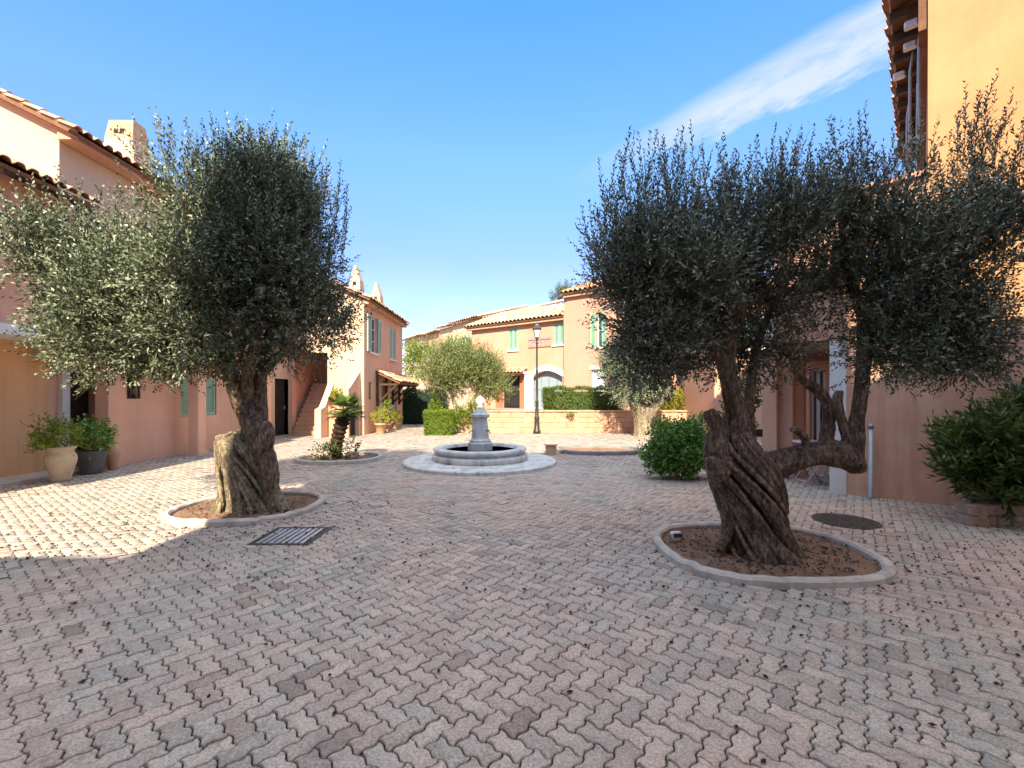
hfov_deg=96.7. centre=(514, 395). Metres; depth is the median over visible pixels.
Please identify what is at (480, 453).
fountain
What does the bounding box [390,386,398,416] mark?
window
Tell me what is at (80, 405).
door
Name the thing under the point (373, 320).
window
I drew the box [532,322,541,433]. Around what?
street lamp
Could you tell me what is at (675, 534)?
ground spotlight
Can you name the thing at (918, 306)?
olive tree
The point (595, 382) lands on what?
window
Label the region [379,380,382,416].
door
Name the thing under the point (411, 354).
background tree
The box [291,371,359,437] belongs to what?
stair
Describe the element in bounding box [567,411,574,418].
wall weed
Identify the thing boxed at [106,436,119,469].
clay jar
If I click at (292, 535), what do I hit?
drain grate
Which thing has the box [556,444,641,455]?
planting bed
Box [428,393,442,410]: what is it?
flame shrub
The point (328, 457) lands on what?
ground plant
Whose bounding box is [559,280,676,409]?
terrace house
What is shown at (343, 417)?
dwarf palm
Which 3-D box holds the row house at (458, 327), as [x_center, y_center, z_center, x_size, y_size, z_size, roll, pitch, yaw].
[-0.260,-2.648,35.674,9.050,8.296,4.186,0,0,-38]
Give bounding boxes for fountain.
[402,396,555,476]
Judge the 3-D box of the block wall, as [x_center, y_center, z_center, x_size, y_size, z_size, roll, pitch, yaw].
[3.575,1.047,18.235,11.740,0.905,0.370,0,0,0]
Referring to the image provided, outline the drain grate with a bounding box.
[247,527,332,545]
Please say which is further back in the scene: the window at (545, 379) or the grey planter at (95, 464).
the window at (545, 379)
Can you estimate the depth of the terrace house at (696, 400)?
16.40 m
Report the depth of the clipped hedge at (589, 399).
18.68 m
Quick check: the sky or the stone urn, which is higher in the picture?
the sky
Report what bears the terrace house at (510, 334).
on the ground
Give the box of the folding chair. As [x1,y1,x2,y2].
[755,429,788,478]
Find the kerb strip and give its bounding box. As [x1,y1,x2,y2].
[0,471,78,487]
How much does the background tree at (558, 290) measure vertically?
10.040 m
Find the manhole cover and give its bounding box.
[811,513,882,529]
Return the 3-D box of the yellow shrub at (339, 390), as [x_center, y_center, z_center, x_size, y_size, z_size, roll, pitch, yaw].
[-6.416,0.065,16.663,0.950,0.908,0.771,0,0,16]
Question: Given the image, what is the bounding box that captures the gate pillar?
[523,372,534,409]
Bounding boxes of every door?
[70,366,88,465]
[275,379,284,435]
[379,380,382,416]
[504,376,519,407]
[810,368,825,466]
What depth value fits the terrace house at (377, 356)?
18.12 m
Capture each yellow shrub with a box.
[330,386,354,405]
[659,386,684,409]
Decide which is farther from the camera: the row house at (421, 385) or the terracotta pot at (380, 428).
the row house at (421, 385)
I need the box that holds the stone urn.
[43,445,77,481]
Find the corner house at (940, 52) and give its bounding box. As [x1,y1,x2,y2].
[762,0,1023,506]
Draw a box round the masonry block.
[544,443,557,454]
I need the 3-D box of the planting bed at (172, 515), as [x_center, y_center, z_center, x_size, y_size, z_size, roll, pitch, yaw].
[-3.520,1.477,6.050,1.800,0.107,1.680,0,0,0]
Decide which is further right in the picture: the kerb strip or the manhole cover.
the manhole cover
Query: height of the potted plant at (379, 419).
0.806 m
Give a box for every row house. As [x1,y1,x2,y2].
[402,332,426,390]
[421,326,450,388]
[435,321,464,408]
[448,305,527,409]
[476,299,563,318]
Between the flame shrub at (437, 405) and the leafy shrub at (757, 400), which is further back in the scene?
the flame shrub at (437, 405)
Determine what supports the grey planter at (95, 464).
on the paving
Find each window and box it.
[127,374,135,398]
[369,318,378,355]
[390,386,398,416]
[533,371,561,408]
[592,370,605,391]
[595,312,602,348]
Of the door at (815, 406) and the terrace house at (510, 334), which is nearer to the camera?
the door at (815, 406)
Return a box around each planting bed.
[160,490,324,526]
[295,451,382,465]
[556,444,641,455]
[652,522,895,589]
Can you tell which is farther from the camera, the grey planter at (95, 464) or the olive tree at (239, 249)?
the grey planter at (95, 464)
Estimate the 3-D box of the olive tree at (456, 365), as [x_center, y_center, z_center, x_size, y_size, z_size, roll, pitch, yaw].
[-1.897,-0.522,18.136,4.262,4.174,3.328,0,0,0]
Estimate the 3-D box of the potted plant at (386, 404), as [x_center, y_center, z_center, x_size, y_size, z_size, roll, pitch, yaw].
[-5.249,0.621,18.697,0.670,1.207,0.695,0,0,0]
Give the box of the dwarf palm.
[324,391,368,458]
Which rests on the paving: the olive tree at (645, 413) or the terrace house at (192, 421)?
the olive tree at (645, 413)
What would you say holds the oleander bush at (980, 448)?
in the stone planter at (987, 513)
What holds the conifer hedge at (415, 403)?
on the paving
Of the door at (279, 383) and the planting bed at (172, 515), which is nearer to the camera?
the planting bed at (172, 515)
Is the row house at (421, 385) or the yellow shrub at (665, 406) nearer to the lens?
the yellow shrub at (665, 406)
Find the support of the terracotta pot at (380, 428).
on the paving
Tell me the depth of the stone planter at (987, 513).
5.22 m
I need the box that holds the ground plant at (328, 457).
[308,434,361,460]
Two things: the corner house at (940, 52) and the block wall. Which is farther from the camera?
the block wall
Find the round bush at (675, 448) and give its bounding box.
[635,410,708,479]
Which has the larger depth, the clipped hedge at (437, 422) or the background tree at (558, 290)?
the background tree at (558, 290)
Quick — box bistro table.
[792,439,828,486]
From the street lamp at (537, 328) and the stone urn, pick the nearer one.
the stone urn
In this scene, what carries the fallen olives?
on the paving
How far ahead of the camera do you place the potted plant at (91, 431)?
8.64 m
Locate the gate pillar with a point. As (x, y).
(528, 390)
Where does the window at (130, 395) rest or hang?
in the terrace house at (192, 421)
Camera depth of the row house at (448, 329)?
36.88 m
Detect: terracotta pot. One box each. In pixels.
[374,423,386,433]
[385,423,390,431]
[391,422,398,428]
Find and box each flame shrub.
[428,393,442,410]
[454,396,488,430]
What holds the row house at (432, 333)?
on the ground
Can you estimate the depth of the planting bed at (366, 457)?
10.28 m
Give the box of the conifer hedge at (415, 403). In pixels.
[402,387,449,423]
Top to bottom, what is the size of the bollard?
1.090 m
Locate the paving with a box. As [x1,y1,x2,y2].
[0,424,1023,767]
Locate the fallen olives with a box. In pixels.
[0,466,1023,761]
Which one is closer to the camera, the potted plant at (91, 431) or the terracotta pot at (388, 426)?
the potted plant at (91, 431)
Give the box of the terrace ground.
[473,407,542,409]
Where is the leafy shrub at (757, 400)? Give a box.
[718,373,762,427]
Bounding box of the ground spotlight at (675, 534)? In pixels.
[669,531,682,541]
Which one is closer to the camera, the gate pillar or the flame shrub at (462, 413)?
the flame shrub at (462, 413)
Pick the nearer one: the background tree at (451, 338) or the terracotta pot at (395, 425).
the terracotta pot at (395, 425)
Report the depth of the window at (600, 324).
21.21 m
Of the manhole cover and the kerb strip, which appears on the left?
the kerb strip
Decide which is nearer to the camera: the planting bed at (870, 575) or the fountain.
the planting bed at (870, 575)
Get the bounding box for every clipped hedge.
[422,408,456,435]
[541,384,622,409]
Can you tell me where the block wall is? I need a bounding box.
[458,410,686,432]
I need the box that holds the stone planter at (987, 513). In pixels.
[955,492,1023,526]
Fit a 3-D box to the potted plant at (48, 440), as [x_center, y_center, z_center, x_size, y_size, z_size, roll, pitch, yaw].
[-7.967,0.662,7.858,0.966,0.855,0.894,0,0,0]
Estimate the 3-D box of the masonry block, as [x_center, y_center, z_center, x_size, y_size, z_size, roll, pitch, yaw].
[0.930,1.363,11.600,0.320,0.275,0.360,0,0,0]
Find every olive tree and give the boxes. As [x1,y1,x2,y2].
[0,105,379,515]
[413,332,516,432]
[568,68,1023,566]
[588,329,679,436]
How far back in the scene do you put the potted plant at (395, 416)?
20.18 m
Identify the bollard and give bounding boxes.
[867,423,873,498]
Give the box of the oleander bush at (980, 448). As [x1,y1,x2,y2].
[917,375,1023,526]
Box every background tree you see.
[402,335,438,391]
[434,330,485,354]
[548,278,572,303]
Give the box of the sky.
[0,0,1022,389]
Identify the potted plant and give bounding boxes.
[19,410,87,455]
[64,413,118,459]
[369,407,389,423]
[380,398,394,423]
[389,409,402,422]
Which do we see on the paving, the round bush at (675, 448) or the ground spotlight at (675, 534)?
the round bush at (675, 448)
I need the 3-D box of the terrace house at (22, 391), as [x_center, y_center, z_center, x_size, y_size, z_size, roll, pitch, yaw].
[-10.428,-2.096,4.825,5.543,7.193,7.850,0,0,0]
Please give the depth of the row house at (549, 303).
30.54 m
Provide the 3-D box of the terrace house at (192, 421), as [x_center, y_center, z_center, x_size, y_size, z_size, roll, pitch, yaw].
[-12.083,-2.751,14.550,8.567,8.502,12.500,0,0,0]
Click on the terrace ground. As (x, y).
(486, 408)
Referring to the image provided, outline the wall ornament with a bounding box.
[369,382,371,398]
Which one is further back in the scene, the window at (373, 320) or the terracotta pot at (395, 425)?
the terracotta pot at (395, 425)
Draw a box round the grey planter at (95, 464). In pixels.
[75,449,108,474]
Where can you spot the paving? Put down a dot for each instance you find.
(426, 610)
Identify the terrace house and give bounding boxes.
[0,88,327,470]
[0,153,101,477]
[276,266,420,434]
[464,303,563,408]
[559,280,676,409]
[677,280,777,438]

